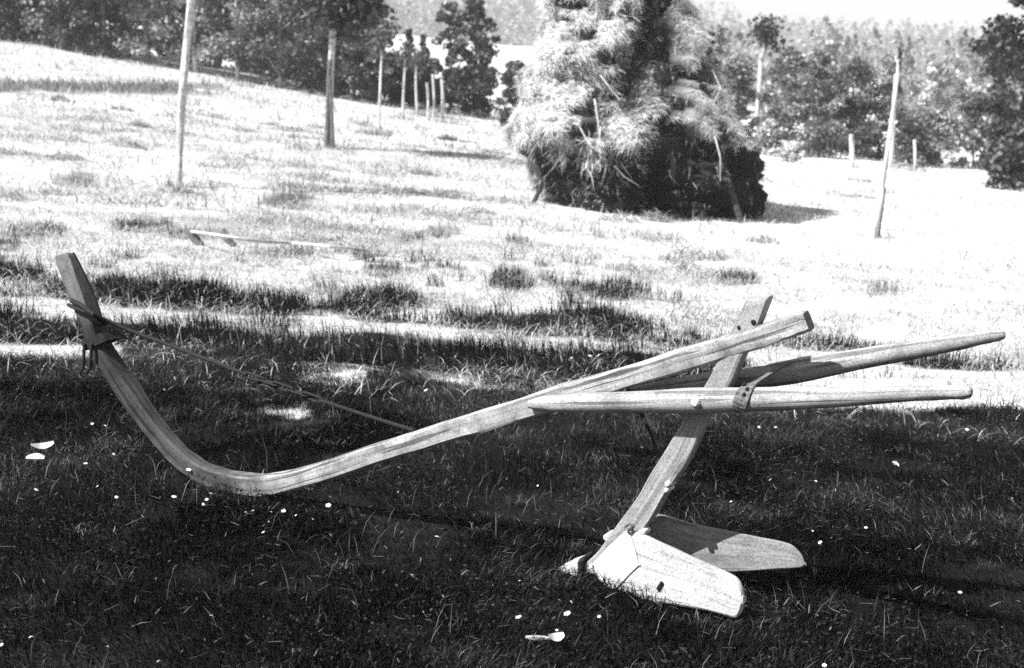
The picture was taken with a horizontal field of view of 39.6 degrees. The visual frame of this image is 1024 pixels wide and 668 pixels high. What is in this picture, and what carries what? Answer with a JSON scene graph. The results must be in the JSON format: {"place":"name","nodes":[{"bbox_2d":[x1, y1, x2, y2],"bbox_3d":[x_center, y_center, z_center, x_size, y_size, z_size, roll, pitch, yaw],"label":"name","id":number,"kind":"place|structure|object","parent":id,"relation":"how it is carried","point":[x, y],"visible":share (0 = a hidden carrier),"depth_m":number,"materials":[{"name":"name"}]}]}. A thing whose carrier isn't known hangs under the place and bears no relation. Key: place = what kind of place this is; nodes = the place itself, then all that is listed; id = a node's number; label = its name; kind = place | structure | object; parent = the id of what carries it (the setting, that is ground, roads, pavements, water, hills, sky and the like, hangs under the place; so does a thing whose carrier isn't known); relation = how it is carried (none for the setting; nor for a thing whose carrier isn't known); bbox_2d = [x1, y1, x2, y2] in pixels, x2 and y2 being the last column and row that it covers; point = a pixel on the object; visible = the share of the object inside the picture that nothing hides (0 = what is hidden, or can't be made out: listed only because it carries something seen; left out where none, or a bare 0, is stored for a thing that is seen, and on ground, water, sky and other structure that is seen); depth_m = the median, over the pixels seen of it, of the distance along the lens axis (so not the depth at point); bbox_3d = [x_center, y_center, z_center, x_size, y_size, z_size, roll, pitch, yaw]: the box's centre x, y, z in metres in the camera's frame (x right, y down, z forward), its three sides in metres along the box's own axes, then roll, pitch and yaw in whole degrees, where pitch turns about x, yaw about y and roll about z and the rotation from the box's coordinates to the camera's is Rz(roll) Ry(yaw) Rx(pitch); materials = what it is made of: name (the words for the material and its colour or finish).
{"place":"outdoors","nodes":[
{"label":"outdoors","id":0,"kind":"place"},
{"bbox_2d":[0,327,1023,667],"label":"turf grass","id":1,"kind":"structure","parent":0,"point":[508,441],"depth_m":5.26,"materials":[{"name":"plant"}]},
{"bbox_2d":[26,453,44,458],"bbox_3d":[-1.810,0.468,5.399,0.070,0.015,0.032,0,34,0],"label":"wood chip","id":2,"kind":"object","parent":1,"relation":"on","point":[35,456],"visible":1,"depth_m":5.40,"materials":[{"name":"white wood"}]},
{"bbox_2d":[31,441,53,448],"bbox_3d":[-1.835,0.434,5.555,0.085,0.021,0.035,-5,35,-28],"label":"wood chip","id":3,"kind":"object","parent":1,"relation":"on","point":[43,445],"visible":1,"depth_m":5.56,"materials":[{"name":"white wood"}]},
{"bbox_2d":[525,635,551,640],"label":"dead stalk","id":4,"kind":"object","parent":1,"relation":"on","point":[535,637],"visible":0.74,"depth_m":3.99,"materials":[{"name":"white plant"}]},
{"bbox_2d":[0,0,1023,667],"bbox_3d":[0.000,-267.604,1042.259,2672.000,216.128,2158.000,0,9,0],"label":"ground","id":5,"kind":"structure","parent":0,"point":[750,10],"depth_m":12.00,"materials":[{"name":"plant"}]},
{"bbox_2d":[2,0,25,22],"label":"woodland tree","id":6,"kind":"object","parent":5,"relation":"on","point":[16,9],"visible":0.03,"depth_m":63.20,"materials":[{"name":"grey plant"}]},
{"bbox_2d":[0,0,55,41],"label":"woodland tree","id":7,"kind":"object","parent":5,"relation":"on","point":[12,27],"visible":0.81,"depth_m":58.38,"materials":[{"name":"grey plant"}]},
{"bbox_2d":[18,0,53,40],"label":"woodland tree","id":8,"kind":"object","parent":5,"relation":"on","point":[33,5],"visible":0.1,"depth_m":62.70,"materials":[{"name":"grey plant"}]},
{"bbox_2d":[19,0,107,48],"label":"woodland tree","id":9,"kind":"object","parent":5,"relation":"on","point":[44,19],"visible":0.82,"depth_m":57.27,"materials":[{"name":"grey plant"}]},
{"bbox_2d":[43,0,109,48],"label":"woodland tree","id":10,"kind":"object","parent":5,"relation":"on","point":[94,25],"visible":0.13,"depth_m":62.77,"materials":[{"name":"grey plant"}]},
{"bbox_2d":[51,0,151,57],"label":"woodland tree","id":11,"kind":"object","parent":5,"relation":"on","point":[105,41],"visible":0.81,"depth_m":56.97,"materials":[{"name":"black plant"}]},
{"bbox_2d":[90,0,157,54],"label":"woodland tree","id":12,"kind":"object","parent":5,"relation":"on","point":[126,28],"visible":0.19,"depth_m":62.78,"materials":[{"name":"grey plant"}]},
{"bbox_2d":[113,0,200,64],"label":"woodland tree","id":13,"kind":"object","parent":5,"relation":"on","point":[147,13],"visible":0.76,"depth_m":55.79,"materials":[{"name":"grey plant"}]},
{"bbox_2d":[138,0,202,62],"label":"woodland tree","id":14,"kind":"object","parent":5,"relation":"on","point":[180,22],"visible":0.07,"depth_m":63.22,"materials":[{"name":"grey plant"}]},
{"bbox_2d":[175,0,195,185],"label":"wooden pole","id":15,"kind":"object","parent":5,"relation":"on","point":[184,72],"visible":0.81,"depth_m":20.51,"materials":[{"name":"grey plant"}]},
{"bbox_2d":[145,0,234,72],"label":"woodland tree","id":16,"kind":"object","parent":5,"relation":"on","point":[195,53],"visible":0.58,"depth_m":55.03,"materials":[{"name":"grey plant"}]},
{"bbox_2d":[179,4,234,68],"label":"woodland tree","id":17,"kind":"object","parent":5,"relation":"on","point":[217,64],"visible":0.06,"depth_m":63.21,"materials":[{"name":"grey plant"}]},
{"bbox_2d":[193,0,277,80],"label":"woodland tree","id":18,"kind":"object","parent":5,"relation":"on","point":[234,47],"visible":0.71,"depth_m":53.99,"materials":[{"name":"grey plant"}]},
{"bbox_2d":[227,0,296,74],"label":"woodland tree","id":19,"kind":"object","parent":5,"relation":"on","point":[284,28],"visible":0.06,"depth_m":62.73,"materials":[{"name":"grey plant"}]},
{"bbox_2d":[229,0,313,87],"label":"woodland tree","id":20,"kind":"object","parent":5,"relation":"on","point":[263,57],"visible":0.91,"depth_m":53.36,"materials":[{"name":"black plant"}]},
{"bbox_2d":[186,228,368,251],"bbox_3d":[-2.268,-0.854,13.355,1.770,0.238,0.917,0,9,0],"label":"wooden pole","id":21,"kind":"object","parent":5,"relation":"on","point":[224,234],"visible":0.95,"depth_m":13.47,"materials":[{"name":"grey wood"}]},
{"bbox_2d":[269,1,316,81],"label":"woodland tree","id":22,"kind":"object","parent":5,"relation":"on","point":[295,30],"visible":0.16,"depth_m":62.21,"materials":[{"name":"grey plant"}]},
{"bbox_2d":[275,0,360,95],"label":"woodland tree","id":23,"kind":"object","parent":5,"relation":"on","point":[315,74],"visible":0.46,"depth_m":52.47,"materials":[{"name":"grey plant"}]},
{"bbox_2d":[324,59,331,148],"bbox_3d":[-3.962,-4.911,30.603,0.226,1.967,0.101,0,9,0],"label":"stake","id":24,"kind":"object","parent":5,"relation":"on","point":[327,118],"visible":0.77,"depth_m":30.59,"materials":[{"name":"grey wood"}]},
{"bbox_2d":[329,76,334,148],"bbox_3d":[-3.874,-4.731,30.609,0.111,1.637,0.084,0,9,0],"label":"stake","id":25,"kind":"object","parent":5,"relation":"on","point":[331,114],"visible":0.83,"depth_m":30.58,"materials":[{"name":"grey wood"}]},
{"bbox_2d":[292,2,389,82],"bbox_3d":[-7.753,-14.153,63.127,4.563,6.480,3.782,0,9,0],"label":"woodland tree","id":26,"kind":"object","parent":5,"relation":"on","point":[299,9],"visible":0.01,"depth_m":62.94,"materials":[{"name":"grey plant"}]},
{"bbox_2d":[292,0,396,148],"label":"sapling","id":27,"kind":"object","parent":5,"relation":"on","point":[352,16],"visible":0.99,"depth_m":30.06,"materials":[{"name":"grey plant"}]},
{"bbox_2d":[306,1,391,100],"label":"woodland tree","id":28,"kind":"object","parent":5,"relation":"on","point":[346,60],"visible":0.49,"depth_m":51.31,"materials":[{"name":"grey plant"}]},
{"bbox_2d":[352,15,406,103],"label":"leafy tree","id":29,"kind":"object","parent":5,"relation":"on","point":[370,57],"visible":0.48,"depth_m":51.82,"materials":[{"name":"grey plant"}]},
{"bbox_2d":[359,11,408,132],"bbox_3d":[-3.351,-6.637,36.306,1.060,3.225,1.228,-8,12,-41],"label":"sapling","id":30,"kind":"object","parent":5,"relation":"on","point":[382,44],"visible":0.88,"depth_m":36.09,"materials":[{"name":"grey plant"}]},
{"bbox_2d":[357,51,414,103],"bbox_3d":[-4.824,-9.905,54.880,2.347,2.132,1.930,0,9,0],"label":"shrub","id":31,"kind":"object","parent":5,"relation":"on","point":[394,93],"visible":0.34,"depth_m":54.77,"materials":[{"name":"grey plant"}]},
{"bbox_2d":[389,36,424,118],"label":"sapling","id":32,"kind":"object","parent":5,"relation":"on","point":[406,55],"visible":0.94,"depth_m":45.27,"materials":[{"name":"grey plant"}]},
{"bbox_2d":[402,27,425,104],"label":"spruce","id":33,"kind":"object","parent":5,"relation":"on","point":[420,87],"visible":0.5,"depth_m":55.91,"materials":[{"name":"grey plant"}]},
{"bbox_2d":[402,43,431,112],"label":"sapling","id":34,"kind":"object","parent":5,"relation":"on","point":[418,64],"visible":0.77,"depth_m":48.75,"materials":[{"name":"grey plant"}]},
{"bbox_2d":[412,34,437,105],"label":"spruce","id":35,"kind":"object","parent":5,"relation":"on","point":[425,78],"visible":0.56,"depth_m":56.83,"materials":[{"name":"grey plant"}]},
{"bbox_2d":[426,82,428,119],"bbox_3d":[-2.754,-7.558,46.391,0.118,1.299,0.089,0,9,0],"label":"post","id":36,"kind":"object","parent":5,"relation":"on","point":[427,89],"visible":0.77,"depth_m":46.34,"materials":[{"name":"grey wood"}]},
{"bbox_2d":[407,65,448,105],"bbox_3d":[-3.496,-10.230,58.088,2.311,1.917,2.154,5,10,30],"label":"shrub","id":37,"kind":"object","parent":5,"relation":"on","point":[437,91],"visible":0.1,"depth_m":57.86,"materials":[{"name":"grey plant"}]},
{"bbox_2d":[431,74,434,120],"bbox_3d":[-2.565,-7.668,46.376,0.124,1.570,0.089,0,9,0],"label":"post","id":38,"kind":"object","parent":5,"relation":"on","point":[433,90],"visible":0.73,"depth_m":46.33,"materials":[{"name":"grey wood"}]},
{"bbox_2d":[440,79,444,121],"bbox_3d":[-2.273,-7.573,46.379,0.147,1.473,0.128,0,9,0],"label":"post","id":39,"kind":"object","parent":5,"relation":"on","point":[442,100],"visible":0.79,"depth_m":46.33,"materials":[{"name":"grey wood"}]},
{"bbox_2d":[429,0,473,106],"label":"leafy tree","id":40,"kind":"object","parent":5,"relation":"on","point":[443,16],"visible":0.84,"depth_m":53.68,"materials":[{"name":"grey plant"}]},
{"bbox_2d":[438,63,508,117],"bbox_3d":[-1.455,-9.125,53.320,2.662,2.085,2.579,0,9,0],"label":"shrub","id":41,"kind":"object","parent":5,"relation":"on","point":[466,82],"visible":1,"depth_m":52.81,"materials":[{"name":"black plant"}]},
{"bbox_2d":[448,0,501,113],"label":"leafy tree","id":42,"kind":"object","parent":5,"relation":"on","point":[482,48],"visible":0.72,"depth_m":53.78,"materials":[{"name":"grey plant"}]},
{"bbox_2d":[495,60,524,125],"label":"leafy tree","id":43,"kind":"object","parent":5,"relation":"on","point":[509,74],"visible":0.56,"depth_m":49.07,"materials":[{"name":"grey plant"}]},
{"bbox_2d":[0,211,1023,408],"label":"verge grass","id":44,"kind":"structure","parent":5,"relation":"on","point":[199,328],"depth_m":9.88,"materials":[{"name":"plant"}]},
{"bbox_2d":[4,0,1022,116],"bbox_3d":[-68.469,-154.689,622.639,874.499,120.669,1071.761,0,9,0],"label":"hillside forest","id":45,"kind":"object","parent":5,"relation":"on","point":[923,53],"visible":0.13,"depth_m":613.44,"materials":[{"name":"grey plant"}]},
{"bbox_2d":[55,252,1005,616],"bbox_3d":[-0.199,0.286,4.917,3.545,0.994,0.450,5,10,28],"label":"wooden plough","id":46,"kind":"object","parent":5,"relation":"on","point":[681,562],"visible":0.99,"depth_m":4.51,"materials":[{"name":"grey wood"}]},
{"bbox_2d":[548,632,564,640],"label":"dry leaf","id":47,"kind":"object","parent":5,"relation":"on","point":[558,636],"visible":1,"depth_m":3.94,"materials":[{"name":"white plant"}]},
{"bbox_2d":[501,0,773,223],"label":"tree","id":48,"kind":"object","parent":5,"relation":"on","point":[626,105],"visible":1,"depth_m":21.85,"materials":[{"name":"plant"}]},
{"bbox_2d":[703,30,721,72],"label":"leafy tree","id":49,"kind":"object","parent":5,"relation":"on","point":[713,56],"visible":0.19,"depth_m":46.06,"materials":[{"name":"grey plant"}]},
{"bbox_2d":[713,26,741,102],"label":"leafy tree","id":50,"kind":"object","parent":5,"relation":"on","point":[718,47],"visible":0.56,"depth_m":77.33,"materials":[{"name":"grey plant"}]},
{"bbox_2d":[720,57,764,143],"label":"leafy tree","id":51,"kind":"object","parent":5,"relation":"on","point":[740,67],"visible":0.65,"depth_m":47.17,"materials":[{"name":"grey plant"}]},
{"bbox_2d":[724,62,768,120],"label":"leafy tree","id":52,"kind":"object","parent":5,"relation":"on","point":[746,117],"visible":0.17,"depth_m":84.50,"materials":[{"name":"grey plant"}]},
{"bbox_2d":[745,12,793,135],"bbox_3d":[8.956,-8.843,49.608,1.708,4.703,1.816,0,9,0],"label":"sapling","id":53,"kind":"object","parent":5,"relation":"on","point":[767,30],"visible":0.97,"depth_m":49.41,"materials":[{"name":"grey plant"}]},
{"bbox_2d":[746,118,794,155],"bbox_3d":[7.866,-6.009,43.599,1.279,1.222,1.678,-5,10,-29],"label":"shrub","id":54,"kind":"object","parent":5,"relation":"on","point":[771,130],"visible":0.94,"depth_m":43.31,"materials":[{"name":"grey plant"}]},
{"bbox_2d":[749,58,807,128],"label":"leafy tree","id":55,"kind":"object","parent":5,"relation":"on","point":[768,86],"visible":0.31,"depth_m":72.88,"materials":[{"name":"grey plant"}]},
{"bbox_2d":[757,46,819,141],"bbox_3d":[9.413,-7.987,48.312,2.227,3.568,2.072,0,9,0],"label":"leafy tree","id":56,"kind":"object","parent":5,"relation":"on","point":[790,84],"visible":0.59,"depth_m":48.25,"materials":[{"name":"grey plant"}]},
{"bbox_2d":[778,139,805,162],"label":"pale shrub","id":57,"kind":"object","parent":5,"relation":"on","point":[792,152],"visible":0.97,"depth_m":40.54,"materials":[{"name":"white plant"}]},
{"bbox_2d":[781,54,822,125],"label":"leafy tree","id":58,"kind":"object","parent":5,"relation":"on","point":[802,70],"visible":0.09,"depth_m":79.50,"materials":[{"name":"grey plant"}]},
{"bbox_2d":[811,137,813,157],"bbox_3d":[9.379,-5.789,44.399,0.108,0.706,0.102,-5,10,-27],"label":"post","id":59,"kind":"object","parent":5,"relation":"on","point":[812,139],"visible":0.67,"depth_m":44.37,"materials":[{"name":"grey wood"}]},
{"bbox_2d":[786,47,844,142],"bbox_3d":[9.956,-7.570,46.441,2.081,3.544,1.598,-5,10,-28],"label":"leafy tree","id":60,"kind":"object","parent":5,"relation":"on","point":[818,79],"visible":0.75,"depth_m":46.21,"materials":[{"name":"grey plant"}]},
{"bbox_2d":[797,115,849,157],"bbox_3d":[9.687,-6.188,44.742,1.906,1.427,1.712,0,9,0],"label":"shrub","id":61,"kind":"object","parent":5,"relation":"on","point":[830,141],"visible":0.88,"depth_m":44.35,"materials":[{"name":"grey plant"}]},
{"bbox_2d":[809,37,854,120],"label":"leafy tree","id":62,"kind":"object","parent":5,"relation":"on","point":[834,47],"visible":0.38,"depth_m":86.08,"materials":[{"name":"grey plant"}]},
{"bbox_2d":[849,134,854,166],"bbox_3d":[9.720,-5.205,40.692,0.189,1.024,0.152,0,9,0],"label":"post","id":63,"kind":"object","parent":5,"relation":"on","point":[851,149],"visible":0.73,"depth_m":40.64,"materials":[{"name":"grey wood"}]},
{"bbox_2d":[814,56,892,154],"bbox_3d":[11.322,-7.568,47.452,2.372,3.349,2.392,6,10,32],"label":"leafy tree","id":64,"kind":"object","parent":5,"relation":"on","point":[860,107],"visible":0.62,"depth_m":46.98,"materials":[{"name":"grey plant"}]},
{"bbox_2d":[831,71,884,132],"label":"leafy tree","id":65,"kind":"object","parent":5,"relation":"on","point":[838,100],"visible":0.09,"depth_m":74.32,"materials":[{"name":"grey plant"}]},
{"bbox_2d":[844,121,886,159],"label":"shrub","id":66,"kind":"object","parent":5,"relation":"on","point":[867,136],"visible":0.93,"depth_m":45.25,"materials":[{"name":"grey plant"}]},
{"bbox_2d":[878,188,885,236],"bbox_3d":[5.536,-1.788,21.336,0.123,0.817,0.061,0,9,0],"label":"stake","id":67,"kind":"object","parent":5,"relation":"on","point":[881,214],"visible":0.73,"depth_m":21.31,"materials":[{"name":"grey wood"}]},
{"bbox_2d":[871,30,908,238],"bbox_3d":[5.572,-2.893,20.986,0.439,3.124,0.274,0,9,0],"label":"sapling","id":68,"kind":"object","parent":5,"relation":"on","point":[878,210],"visible":0.88,"depth_m":21.02,"materials":[{"name":"grey wood"}]},
{"bbox_2d":[869,76,915,152],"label":"leafy tree","id":69,"kind":"object","parent":5,"relation":"on","point":[901,114],"visible":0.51,"depth_m":48.26,"materials":[{"name":"grey plant"}]},
{"bbox_2d":[889,74,896,166],"bbox_3d":[11.220,-6.230,41.840,0.171,2.799,0.144,0,9,0],"label":"stake","id":70,"kind":"object","parent":5,"relation":"on","point":[891,155],"visible":0.43,"depth_m":41.86,"materials":[{"name":"grey wood"}]},
{"bbox_2d":[870,51,916,131],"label":"leafy tree","id":71,"kind":"object","parent":5,"relation":"on","point":[888,60],"visible":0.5,"depth_m":81.49,"materials":[{"name":"grey plant"}]},
{"bbox_2d":[895,76,932,124],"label":"leafy tree","id":72,"kind":"object","parent":5,"relation":"on","point":[914,90],"visible":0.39,"depth_m":88.42,"materials":[{"name":"grey plant"}]},
{"bbox_2d":[913,140,916,169],"bbox_3d":[11.548,-5.088,40.778,0.151,0.970,0.102,0,9,0],"label":"post","id":73,"kind":"object","parent":5,"relation":"on","point":[914,152],"visible":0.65,"depth_m":40.74,"materials":[{"name":"grey wood"}]},
{"bbox_2d":[894,120,941,166],"bbox_3d":[12.321,-5.829,43.606,1.626,1.512,1.713,7,12,40],"label":"shrub","id":74,"kind":"object","parent":5,"relation":"on","point":[908,134],"visible":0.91,"depth_m":43.38,"materials":[{"name":"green plant"}]},
{"bbox_2d":[909,61,962,136],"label":"leafy tree","id":75,"kind":"object","parent":5,"relation":"on","point":[937,75],"visible":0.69,"depth_m":76.62,"materials":[{"name":"grey plant"}]},
{"bbox_2d":[917,104,970,166],"bbox_3d":[13.438,-6.200,44.655,1.827,2.046,1.761,8,12,41],"label":"shrub","id":76,"kind":"object","parent":5,"relation":"on","point":[946,126],"visible":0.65,"depth_m":44.31,"materials":[{"name":"grey plant"}]},
{"bbox_2d":[929,69,988,133],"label":"leafy tree","id":77,"kind":"object","parent":5,"relation":"on","point":[959,84],"visible":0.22,"depth_m":83.41,"materials":[{"name":"grey plant"}]},
{"bbox_2d":[941,97,989,167],"bbox_3d":[14.666,-6.461,45.654,1.997,2.383,1.865,0,9,0],"label":"shrub","id":78,"kind":"object","parent":5,"relation":"on","point":[972,129],"visible":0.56,"depth_m":45.33,"materials":[{"name":"grey plant"}]},
{"bbox_2d":[960,64,1011,137],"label":"leafy tree","id":79,"kind":"object","parent":5,"relation":"on","point":[974,78],"visible":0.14,"depth_m":72.15,"materials":[{"name":"grey plant"}]},
{"bbox_2d":[959,0,1023,191],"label":"leafy tree","id":80,"kind":"object","parent":5,"relation":"on","point":[1004,151],"visible":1,"depth_m":35.24,"materials":[{"name":"black plant"}]},
{"bbox_2d":[977,47,1018,179],"bbox_3d":[13.249,-5.995,38.482,1.294,3.879,1.250,-6,11,-35],"label":"leafy tree","id":81,"kind":"object","parent":5,"relation":"on","point":[995,80],"visible":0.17,"depth_m":38.42,"materials":[{"name":"grey plant"}]},
{"bbox_2d":[987,69,1022,122],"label":"leafy tree","id":82,"kind":"object","parent":5,"relation":"on","point":[1019,99],"visible":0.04,"depth_m":78.54,"materials":[{"name":"grey plant"}]},
{"bbox_2d":[762,0,1023,14],"label":"sky","id":83,"kind":"structure","parent":0,"point":[913,7],"materials":[{"name":"white"}]}
]}

